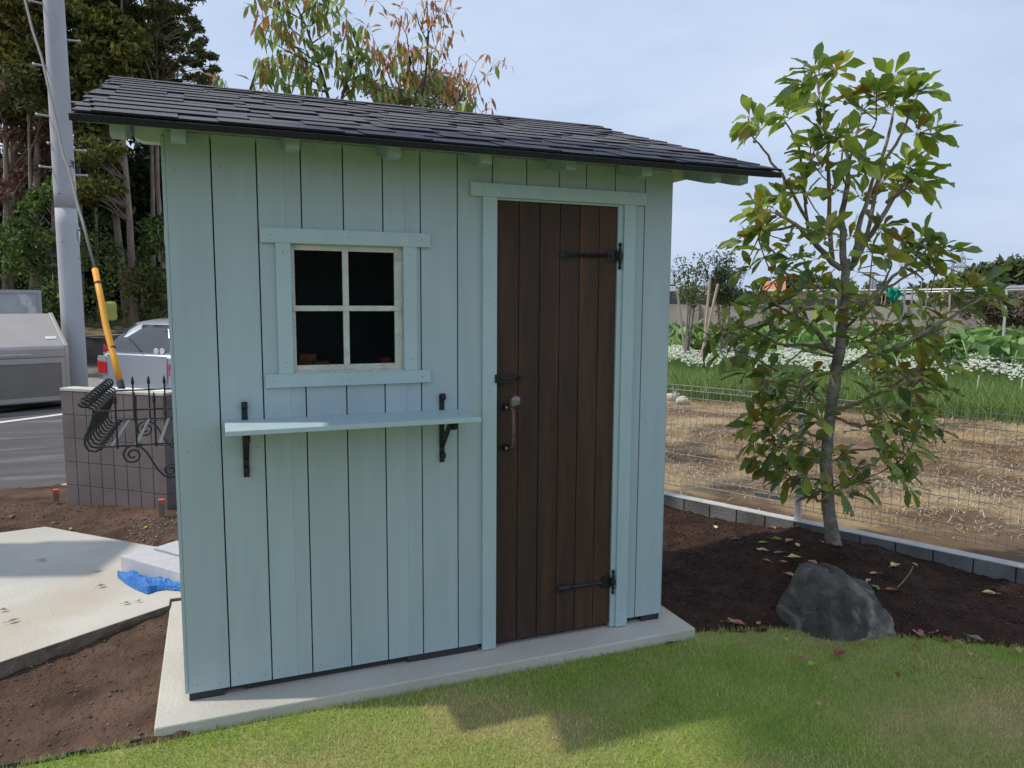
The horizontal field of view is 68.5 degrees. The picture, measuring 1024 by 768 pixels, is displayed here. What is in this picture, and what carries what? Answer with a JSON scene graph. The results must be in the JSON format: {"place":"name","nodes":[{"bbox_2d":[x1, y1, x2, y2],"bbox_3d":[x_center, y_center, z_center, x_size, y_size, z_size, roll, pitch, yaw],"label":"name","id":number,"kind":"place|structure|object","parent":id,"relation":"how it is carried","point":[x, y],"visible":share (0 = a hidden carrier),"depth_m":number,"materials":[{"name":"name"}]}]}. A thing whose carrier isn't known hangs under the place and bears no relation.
{"place":"outdoors","nodes":[
{"label":"outdoors","id":0,"kind":"place"},
{"bbox_2d":[0,290,41,313],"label":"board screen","id":1,"kind":"object","parent":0,"point":[20,301],"visible":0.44,"depth_m":13.31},
{"bbox_2d":[0,404,60,412],"bbox_3d":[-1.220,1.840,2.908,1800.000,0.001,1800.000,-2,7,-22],"label":"ground","id":2,"kind":"structure","parent":0,"point":[29,408],"depth_m":14.63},
{"bbox_2d":[0,406,65,489],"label":"road","id":3,"kind":"structure","parent":0,"point":[32,453],"depth_m":9.09,"materials":[{"name":"asphalt"}]},
{"bbox_2d":[0,414,62,422],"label":"road line","id":4,"kind":"object","parent":3,"relation":"on","point":[30,418],"depth_m":11.37,"materials":[{"name":"paint"}]},
{"bbox_2d":[97,318,171,390],"bbox_3d":[-5.225,-0.464,13.603,1.694,1.485,4.062,3,7,20],"label":"parked car","id":5,"kind":"object","parent":3,"relation":"on","point":[143,350],"visible":0.31,"depth_m":11.90,"materials":[{"name":"silver metal"}]},
{"bbox_2d":[0,376,102,410],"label":"pavement","id":6,"kind":"structure","parent":0,"point":[94,381],"depth_m":12.76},
{"bbox_2d":[0,313,70,405],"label":"waste container","id":7,"kind":"object","parent":6,"relation":"on","point":[34,361],"visible":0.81,"depth_m":12.21,"materials":[{"name":"paint"}]},
{"bbox_2d":[28,0,87,386],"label":"utility pole","id":8,"kind":"object","parent":6,"relation":"on","point":[68,258],"visible":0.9,"depth_m":12.82,"materials":[{"name":"concrete"}]},
{"bbox_2d":[24,0,124,388],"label":"guy wire","id":9,"kind":"object","parent":6,"relation":"on","point":[108,334],"visible":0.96,"depth_m":9.15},
{"bbox_2d":[87,363,102,377],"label":"lane","id":10,"kind":"structure","parent":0,"point":[92,369],"depth_m":18.72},
{"bbox_2d":[85,334,120,363],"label":"retaining wall","id":11,"kind":"structure","parent":10,"relation":"on","point":[94,348],"depth_m":20.93,"materials":[{"name":"concrete"}]},
{"bbox_2d":[85,297,158,337],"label":"embankment","id":12,"kind":"structure","parent":0,"point":[116,327],"depth_m":22.89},
{"bbox_2d":[0,0,45,289],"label":"conifer tree","id":13,"kind":"object","parent":12,"relation":"on","point":[5,98],"visible":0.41,"depth_m":19.39,"materials":[{"name":"plant"}]},
{"bbox_2d":[0,1,51,289],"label":"broadleaf tree","id":14,"kind":"object","parent":12,"relation":"on","point":[18,175],"visible":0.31,"depth_m":19.88,"materials":[{"name":"green plant"}]},
{"bbox_2d":[0,0,73,289],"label":"conifer tree","id":15,"kind":"object","parent":12,"relation":"on","point":[13,10],"visible":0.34,"depth_m":18.56,"materials":[{"name":"plant"}]},
{"bbox_2d":[1,166,80,288],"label":"broadleaf tree","id":16,"kind":"object","parent":12,"relation":"on","point":[39,200],"visible":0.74,"depth_m":17.02,"materials":[{"name":"plant"}]},
{"bbox_2d":[0,0,88,287],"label":"conifer tree","id":17,"kind":"object","parent":12,"relation":"on","point":[13,76],"visible":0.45,"depth_m":18.01,"materials":[{"name":"plant"}]},
{"bbox_2d":[30,260,85,324],"bbox_3d":[-10.304,-2.083,17.129,1.168,1.496,1.441,-2,7,-22],"label":"bush","id":18,"kind":"object","parent":12,"relation":"on","point":[49,296],"visible":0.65,"depth_m":16.91,"materials":[{"name":"green plant"}]},
{"bbox_2d":[66,21,84,322],"bbox_3d":[-12.668,-7.211,22.271,2.162,10.966,4.014,-2,7,-22],"label":"conifer tree","id":19,"kind":"object","parent":12,"relation":"on","point":[70,60],"visible":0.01,"depth_m":22.07,"materials":[{"name":"plant"}]},
{"bbox_2d":[0,0,167,312],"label":"wood","id":20,"kind":"object","parent":12,"relation":"on","point":[139,171],"visible":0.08,"depth_m":24.03,"materials":[{"name":"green plant"}]},
{"bbox_2d":[0,210,167,326],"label":"undergrowth","id":21,"kind":"object","parent":12,"relation":"on","point":[84,253],"visible":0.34,"depth_m":19.19,"materials":[{"name":"plant"}]},
{"bbox_2d":[66,22,135,325],"bbox_3d":[-12.045,-6.962,21.550,2.578,10.580,4.012,-2,7,-22],"label":"conifer tree","id":22,"kind":"object","parent":12,"relation":"on","point":[95,215],"depth_m":21.58,"materials":[{"name":"plant"}]},
{"bbox_2d":[67,0,139,326],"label":"conifer tree","id":23,"kind":"object","parent":12,"relation":"on","point":[104,38],"visible":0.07,"depth_m":18.59,"materials":[{"name":"plant"}]},
{"bbox_2d":[105,302,116,320],"bbox_3d":[-9.154,-1.661,17.141,0.260,0.430,0.200,-2,7,-22],"label":"yellow sack","id":24,"kind":"object","parent":12,"relation":"on","point":[111,308],"visible":0.66,"depth_m":17.07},
{"bbox_2d":[64,0,158,323],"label":"conifer tree","id":25,"kind":"object","parent":12,"relation":"on","point":[94,71],"visible":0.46,"depth_m":18.38,"materials":[{"name":"plant"}]},
{"bbox_2d":[73,0,153,323],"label":"conifer tree","id":26,"kind":"object","parent":12,"relation":"on","point":[94,190],"visible":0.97,"depth_m":18.24,"materials":[{"name":"plant"}]},
{"bbox_2d":[116,254,166,313],"bbox_3d":[-9.127,-2.542,18.811,1.206,1.604,1.795,0,6,1],"label":"bush","id":27,"kind":"object","parent":12,"relation":"on","point":[143,283],"visible":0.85,"depth_m":18.61,"materials":[{"name":"green plant"}]},
{"bbox_2d":[137,211,164,261],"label":"bush","id":28,"kind":"object","parent":12,"relation":"on","point":[154,245],"visible":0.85,"depth_m":18.37,"materials":[{"name":"green plant"}]},
{"bbox_2d":[136,0,189,319],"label":"conifer tree","id":29,"kind":"object","parent":12,"relation":"on","point":[160,35],"visible":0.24,"depth_m":21.75,"materials":[{"name":"plant"}]},
{"bbox_2d":[124,0,222,317],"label":"conifer tree","id":30,"kind":"object","parent":12,"relation":"on","point":[194,26],"visible":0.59,"depth_m":20.75,"materials":[{"name":"plant"}]},
{"bbox_2d":[133,0,223,299],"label":"conifer tree","id":31,"kind":"object","parent":12,"relation":"on","point":[187,76],"visible":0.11,"depth_m":24.59,"materials":[{"name":"plant"}]},
{"bbox_2d":[0,484,1023,765],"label":"soil","id":32,"kind":"structure","parent":0,"point":[32,728],"depth_m":3.77,"materials":[{"name":"soil"}]},
{"bbox_2d":[52,489,58,500],"bbox_3d":[-3.699,0.898,6.101,0.040,0.090,0.040,-2,7,-22],"label":"survey stake","id":33,"kind":"object","parent":32,"relation":"on","point":[55,494],"visible":1,"depth_m":6.08,"materials":[{"name":"red paint"}]},
{"bbox_2d":[0,736,148,767],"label":"edging strip","id":34,"kind":"object","parent":32,"relation":"on","point":[17,763],"visible":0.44,"depth_m":2.57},
{"bbox_2d":[0,502,177,761],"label":"soil crumbs","id":35,"kind":"object","parent":32,"relation":"on","point":[71,717],"visible":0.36,"depth_m":3.26,"materials":[{"name":"soil"}]},
{"bbox_2d":[0,527,180,678],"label":"concrete pad","id":36,"kind":"object","parent":32,"relation":"on","point":[57,602],"visible":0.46,"depth_m":3.80,"materials":[{"name":"concrete"}]},
{"bbox_2d":[117,570,180,593],"bbox_3d":[-1.909,1.025,3.954,0.501,0.051,0.168,5,8,34],"label":"tarp","id":37,"kind":"object","parent":36,"relation":"on","point":[139,582],"visible":0.87,"depth_m":3.89,"materials":[{"name":"plastic"}]},
{"bbox_2d":[121,548,179,581],"bbox_3d":[-1.850,0.998,4.050,0.600,0.088,0.155,4,7,30],"label":"foam block","id":38,"kind":"object","parent":37,"relation":"on","point":[147,562],"depth_m":4.05,"materials":[{"name":"plastic"}]},
{"bbox_2d":[154,541,178,556],"bbox_3d":[-1.736,0.983,4.186,0.600,0.088,0.150,4,7,30],"label":"foam block","id":39,"kind":"object","parent":36,"relation":"on","point":[171,548],"depth_m":4.25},
{"bbox_2d":[60,386,176,509],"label":"block wall","id":40,"kind":"structure","parent":32,"relation":"on","point":[107,476],"depth_m":5.74,"materials":[{"name":"concrete"}]},
{"bbox_2d":[126,513,177,546],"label":"gravel","id":41,"kind":"structure","parent":32,"relation":"on","point":[159,536],"depth_m":5.19,"materials":[{"name":"gravel"}]},
{"bbox_2d":[158,498,164,518],"bbox_3d":[-2.533,0.928,5.443,0.040,0.192,0.040,-2,7,-22],"label":"survey stake","id":42,"kind":"object","parent":32,"relation":"on","point":[161,502],"visible":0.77,"depth_m":5.42,"materials":[{"name":"red paint"}]},
{"bbox_2d":[204,73,227,87],"bbox_3d":[-1.913,-0.513,5.078,0.126,3.024,0.329,0,6,-4],"label":"sapling","id":43,"kind":"object","parent":32,"relation":"on","point":[216,80],"visible":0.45,"depth_m":4.83,"materials":[{"name":"green plant"}]},
{"bbox_2d":[234,57,279,91],"bbox_3d":[-1.665,-0.606,5.189,0.318,3.187,0.297,5,8,35],"label":"sapling","id":44,"kind":"object","parent":32,"relation":"on","point":[252,85],"visible":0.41,"depth_m":5.03,"materials":[{"name":"green plant"}]},
{"bbox_2d":[243,0,353,97],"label":"sapling","id":45,"kind":"object","parent":32,"relation":"on","point":[303,78],"visible":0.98,"depth_m":5.21,"materials":[{"name":"green plant"}]},
{"bbox_2d":[312,18,380,100],"bbox_3d":[-1.131,-0.805,5.453,0.493,3.530,0.423,1,6,7],"label":"sapling","id":46,"kind":"object","parent":32,"relation":"on","point":[360,35],"visible":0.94,"depth_m":5.25,"materials":[{"name":"green plant"}]},
{"bbox_2d":[357,67,466,109],"bbox_3d":[-0.934,-1.157,7.230,1.192,3.875,1.059,-2,7,-22],"label":"garden shrub","id":47,"kind":"object","parent":32,"relation":"on","point":[407,99],"visible":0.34,"depth_m":6.76,"materials":[{"name":"green plant"}]},
{"bbox_2d":[154,601,694,735],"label":"shed slab","id":48,"kind":"structure","parent":32,"relation":"on","point":[177,710],"depth_m":3.06,"materials":[{"name":"concrete"}]},
{"bbox_2d":[68,76,782,700],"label":"garden shed","id":49,"kind":"structure","parent":48,"relation":"on","point":[418,364],"depth_m":3.02,"materials":[{"name":"blue paint"}]},
{"bbox_2d":[77,376,175,478],"bbox_3d":[-1.622,0.174,3.260,0.343,0.357,0.715,-2,7,-22],"label":"wall planter","id":50,"kind":"object","parent":49,"relation":"attached to","point":[100,413],"visible":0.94,"depth_m":3.07,"materials":[{"name":"black metal"}]},
{"bbox_2d":[260,227,430,387],"bbox_3d":[-0.634,-0.293,2.917,0.640,0.591,0.066,-2,7,-22],"label":"window","id":51,"kind":"structure","parent":49,"relation":"in","point":[347,299],"depth_m":2.91,"materials":[{"name":"blue paint"}]},
{"bbox_2d":[495,201,622,642],"bbox_3d":[0.206,0.183,3.270,0.598,1.897,0.103,-2,7,-22],"label":"door","id":52,"kind":"structure","parent":49,"relation":"in","point":[556,263],"depth_m":3.28,"materials":[{"name":"brown wood"}]},
{"bbox_2d":[343,0,513,114],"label":"sapling","id":53,"kind":"object","parent":32,"relation":"on","point":[408,79],"visible":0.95,"depth_m":5.66,"materials":[{"name":"green plant"}]},
{"bbox_2d":[776,562,895,641],"bbox_3d":[1.597,1.034,3.679,0.574,0.310,0.460,-2,7,-22],"label":"rock","id":54,"kind":"object","parent":32,"relation":"on","point":[825,600],"visible":0.96,"depth_m":3.54,"materials":[{"name":"stone"}]},
{"bbox_2d":[661,504,1023,641],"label":"bed crumbs","id":55,"kind":"object","parent":32,"relation":"on","point":[843,544],"visible":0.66,"depth_m":4.13,"materials":[{"name":"soil"}]},
{"bbox_2d":[693,42,1019,545],"bbox_3d":[1.951,-0.386,4.219,1.798,2.983,0.778,0,6,-4],"label":"young tree","id":56,"kind":"object","parent":32,"relation":"on","point":[793,96],"visible":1,"depth_m":4.15,"materials":[{"name":"green plant"}]},
{"bbox_2d":[0,0,1023,291],"label":"sky","id":57,"kind":"structure","parent":0,"point":[678,72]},
{"bbox_2d":[2,625,1023,767],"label":"lawn","id":58,"kind":"structure","parent":0,"point":[601,733],"depth_m":2.81,"materials":[{"name":"plant"}]},
{"bbox_2d":[831,649,844,655],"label":"fallen leaf","id":59,"kind":"object","parent":58,"relation":"on","point":[837,652],"visible":1,"depth_m":3.31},
{"bbox_2d":[664,398,1023,562],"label":"field","id":60,"kind":"structure","parent":0,"point":[972,512],"depth_m":6.56,"materials":[{"name":"soil"}]},
{"bbox_2d":[668,331,685,347],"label":"taro plant","id":61,"kind":"object","parent":60,"relation":"on","point":[674,340],"visible":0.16,"depth_m":16.13,"materials":[{"name":"green plant"}]},
{"bbox_2d":[676,290,686,365],"bbox_3d":[3.204,-0.794,14.037,0.334,1.887,0.047,2,7,12],"label":"support pole","id":62,"kind":"object","parent":60,"relation":"on","point":[681,322],"visible":0.65,"depth_m":14.00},
{"bbox_2d":[675,396,688,404],"bbox_3d":[2.571,0.251,11.357,0.227,0.135,0.184,-2,7,-22],"label":"pale stone","id":63,"kind":"object","parent":60,"relation":"on","point":[682,401],"visible":0.83,"depth_m":11.29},
{"bbox_2d":[669,326,697,345],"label":"taro plant","id":64,"kind":"object","parent":60,"relation":"on","point":[679,338],"visible":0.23,"depth_m":16.69,"materials":[{"name":"green plant"}]},
{"bbox_2d":[670,256,710,353],"bbox_3d":[3.349,-1.242,14.506,0.796,2.470,0.848,0,6,-5],"label":"fruit tree","id":65,"kind":"object","parent":60,"relation":"on","point":[691,294],"visible":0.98,"depth_m":14.41,"materials":[{"name":"green plant"}]},
{"bbox_2d":[670,324,711,350],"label":"taro plant","id":66,"kind":"object","parent":60,"relation":"on","point":[676,328],"visible":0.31,"depth_m":16.70,"materials":[{"name":"green plant"}]},
{"bbox_2d":[690,332,715,352],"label":"taro plant","id":67,"kind":"object","parent":60,"relation":"on","point":[700,347],"visible":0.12,"depth_m":16.76,"materials":[{"name":"green plant"}]},
{"bbox_2d":[701,279,710,364],"bbox_3d":[3.575,-0.891,13.936,0.154,2.100,0.047,2,7,14],"label":"support pole","id":68,"kind":"object","parent":60,"relation":"on","point":[707,303],"visible":0.65,"depth_m":13.86,"materials":[{"name":"brown wood"}]},
{"bbox_2d":[698,284,718,365],"bbox_3d":[3.582,-0.845,13.940,0.432,2.014,0.048,2,7,15],"label":"support pole","id":69,"kind":"object","parent":60,"relation":"on","point":[712,307],"visible":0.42,"depth_m":13.85,"materials":[{"name":"brown wood"}]},
{"bbox_2d":[692,245,749,349],"bbox_3d":[4.131,-1.382,14.889,1.166,2.675,1.099,1,6,8],"label":"fruit tree","id":70,"kind":"object","parent":60,"relation":"on","point":[726,294],"visible":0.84,"depth_m":14.68,"materials":[{"name":"green plant"}]},
{"bbox_2d":[755,326,801,357],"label":"taro plant","id":71,"kind":"object","parent":60,"relation":"on","point":[765,328],"visible":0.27,"depth_m":16.25,"materials":[{"name":"green plant"}]},
{"bbox_2d":[774,328,813,349],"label":"taro plant","id":72,"kind":"object","parent":60,"relation":"on","point":[790,342],"visible":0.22,"depth_m":16.19,"materials":[{"name":"green plant"}]},
{"bbox_2d":[796,329,832,356],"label":"taro plant","id":73,"kind":"object","parent":60,"relation":"on","point":[816,341],"visible":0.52,"depth_m":15.11,"materials":[{"name":"green plant"}]},
{"bbox_2d":[803,323,854,356],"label":"taro plant","id":74,"kind":"object","parent":60,"relation":"on","point":[828,328],"visible":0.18,"depth_m":15.29,"materials":[{"name":"green plant"}]},
{"bbox_2d":[664,491,1023,583],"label":"kerb wall","id":75,"kind":"structure","parent":60,"relation":"on","point":[996,568],"depth_m":4.67,"materials":[{"name":"concrete"}]},
{"bbox_2d":[664,384,1023,552],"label":"fence","id":76,"kind":"object","parent":75,"relation":"on","point":[797,508],"visible":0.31,"depth_m":4.72,"materials":[{"name":"metal"}]},
{"bbox_2d":[664,398,1023,541],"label":"straw","id":77,"kind":"object","parent":60,"relation":"on","point":[878,514],"visible":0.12,"depth_m":7.13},
{"bbox_2d":[667,345,1023,424],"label":"chive","id":78,"kind":"object","parent":60,"relation":"on","point":[987,396],"depth_m":11.56,"materials":[{"name":"plant"}]},
{"bbox_2d":[668,349,1023,386],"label":"flower stalks","id":79,"kind":"object","parent":60,"relation":"on","point":[976,373],"visible":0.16,"depth_m":12.85,"materials":[{"name":"white plant"}]},
{"bbox_2d":[669,317,1023,361],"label":"taro back row","id":80,"kind":"object","parent":60,"relation":"on","point":[997,331],"visible":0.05,"depth_m":16.66,"materials":[{"name":"green plant"}]},
{"bbox_2d":[835,326,893,359],"bbox_3d":[7.188,-0.640,15.428,0.956,1.117,0.991,-2,7,-22],"label":"taro plant","id":81,"kind":"object","parent":60,"relation":"on","point":[864,331],"visible":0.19,"depth_m":15.22,"materials":[{"name":"green plant"}]},
{"bbox_2d":[854,326,898,350],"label":"taro plant","id":82,"kind":"object","parent":60,"relation":"on","point":[882,333],"visible":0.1,"depth_m":15.35,"materials":[{"name":"green plant"}]},
{"bbox_2d":[859,335,914,361],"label":"taro plant","id":83,"kind":"object","parent":60,"relation":"on","point":[887,346],"visible":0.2,"depth_m":13.34,"materials":[{"name":"green plant"}]},
{"bbox_2d":[874,321,938,360],"bbox_3d":[7.167,-0.517,13.635,0.944,1.272,1.066,-2,7,-22],"label":"taro plant","id":84,"kind":"object","parent":60,"relation":"on","point":[913,343],"visible":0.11,"depth_m":13.53,"materials":[{"name":"green plant"}]},
{"bbox_2d":[819,281,1023,374],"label":"pipe trellis","id":85,"kind":"object","parent":60,"relation":"on","point":[943,291],"visible":0.35,"depth_m":13.54,"materials":[{"name":"grey metal"}]},
{"bbox_2d":[886,287,904,302],"bbox_3d":[6.926,-1.538,13.608,0.320,0.419,0.147,4,7,28],"label":"green net","id":86,"kind":"object","parent":85,"relation":"hanging from","point":[894,294],"visible":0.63,"depth_m":13.60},
{"bbox_2d":[894,323,954,362],"bbox_3d":[7.499,-0.500,13.670,1.219,1.234,0.814,5,8,35],"label":"taro plant","id":87,"kind":"object","parent":60,"relation":"on","point":[913,347],"visible":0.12,"depth_m":13.55,"materials":[{"name":"green plant"}]},
{"bbox_2d":[925,326,973,359],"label":"taro plant","id":88,"kind":"object","parent":60,"relation":"on","point":[953,335],"visible":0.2,"depth_m":13.66,"materials":[{"name":"green plant"}]},
{"bbox_2d":[932,327,994,357],"bbox_3d":[8.124,-0.465,13.669,1.038,1.170,0.942,4,7,30],"label":"taro plant","id":89,"kind":"object","parent":60,"relation":"on","point":[972,345],"visible":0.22,"depth_m":13.53,"materials":[{"name":"green plant"}]},
{"bbox_2d":[938,325,1008,372],"bbox_3d":[7.959,-0.406,12.943,0.991,1.213,0.906,-2,7,-22],"label":"taro plant","id":90,"kind":"object","parent":60,"relation":"on","point":[982,338],"visible":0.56,"depth_m":12.88,"materials":[{"name":"green plant"}]},
{"bbox_2d":[966,334,1023,370],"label":"taro plant","id":91,"kind":"object","parent":60,"relation":"on","point":[1006,342],"visible":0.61,"depth_m":12.98,"materials":[{"name":"green plant"}]},
{"bbox_2d":[979,337,1023,374],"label":"taro plant","id":92,"kind":"object","parent":60,"relation":"on","point":[1019,350],"visible":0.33,"depth_m":13.12,"materials":[{"name":"green plant"}]},
{"bbox_2d":[1005,330,1023,344],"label":"taro plant","id":93,"kind":"object","parent":60,"relation":"on","point":[1016,333],"visible":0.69,"depth_m":13.64,"materials":[{"name":"green plant"}]},
{"bbox_2d":[690,318,1009,352],"bbox_3d":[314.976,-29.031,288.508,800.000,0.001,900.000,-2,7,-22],"label":"field","id":94,"kind":"structure","parent":0,"point":[980,322],"depth_m":53.83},
{"bbox_2d":[670,279,676,303],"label":"house","id":95,"kind":"structure","parent":94,"relation":"on","point":[671,293],"depth_m":58.29,"materials":[{"name":"grey tile"}]},
{"bbox_2d":[670,291,676,303],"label":"window","id":96,"kind":"structure","parent":95,"relation":"in","point":[671,295],"depth_m":58.29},
{"bbox_2d":[670,287,719,304],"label":"house","id":97,"kind":"structure","parent":94,"relation":"on","point":[684,302],"depth_m":67.80,"materials":[{"name":"grey tile"}]},
{"bbox_2d":[763,281,785,295],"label":"house","id":98,"kind":"structure","parent":94,"relation":"on","point":[773,285],"depth_m":71.25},
{"bbox_2d":[760,273,852,294],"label":"broadleaf tree","id":99,"kind":"object","parent":94,"relation":"on","point":[816,278],"visible":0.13,"depth_m":76.63,"materials":[{"name":"green plant"}]},
{"bbox_2d":[669,303,977,335],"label":"panel wall","id":100,"kind":"structure","parent":94,"relation":"on","point":[699,315],"depth_m":23.02,"materials":[{"name":"concrete"}]},
{"bbox_2d":[768,289,879,305],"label":"house","id":101,"kind":"structure","parent":94,"relation":"on","point":[830,300],"depth_m":57.10,"materials":[{"name":"white"}]},
{"bbox_2d":[727,284,954,305],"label":"tree belt","id":102,"kind":"object","parent":94,"relation":"on","point":[753,292],"visible":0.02,"depth_m":90.03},
{"bbox_2d":[857,279,900,304],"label":"broadleaf tree","id":103,"kind":"object","parent":94,"relation":"on","point":[888,301],"visible":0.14,"depth_m":79.78,"materials":[{"name":"green plant"}]},
{"bbox_2d":[898,295,913,310],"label":"house","id":104,"kind":"structure","parent":94,"relation":"on","point":[908,300],"depth_m":58.20,"materials":[{"name":"grey tile"}]},
{"bbox_2d":[906,281,927,301],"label":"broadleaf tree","id":105,"kind":"object","parent":94,"relation":"on","point":[911,285],"visible":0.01,"depth_m":94.92,"materials":[{"name":"green plant"}]},
{"bbox_2d":[915,270,996,305],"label":"broadleaf tree","id":106,"kind":"object","parent":94,"relation":"on","point":[962,279],"visible":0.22,"depth_m":45.59,"materials":[{"name":"green plant"}]},
{"bbox_2d":[947,252,972,274],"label":"pylon","id":107,"kind":"object","parent":94,"relation":"on","point":[962,257],"visible":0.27,"depth_m":161.59,"materials":[{"name":"metal"}]},
{"bbox_2d":[935,286,1023,329],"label":"bush","id":108,"kind":"object","parent":94,"relation":"on","point":[993,314],"visible":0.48,"depth_m":17.04,"materials":[{"name":"green plant"}]},
{"bbox_2d":[963,252,1023,284],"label":"broadleaf tree","id":109,"kind":"object","parent":94,"relation":"on","point":[1016,272],"visible":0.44,"depth_m":48.18,"materials":[{"name":"green plant"}]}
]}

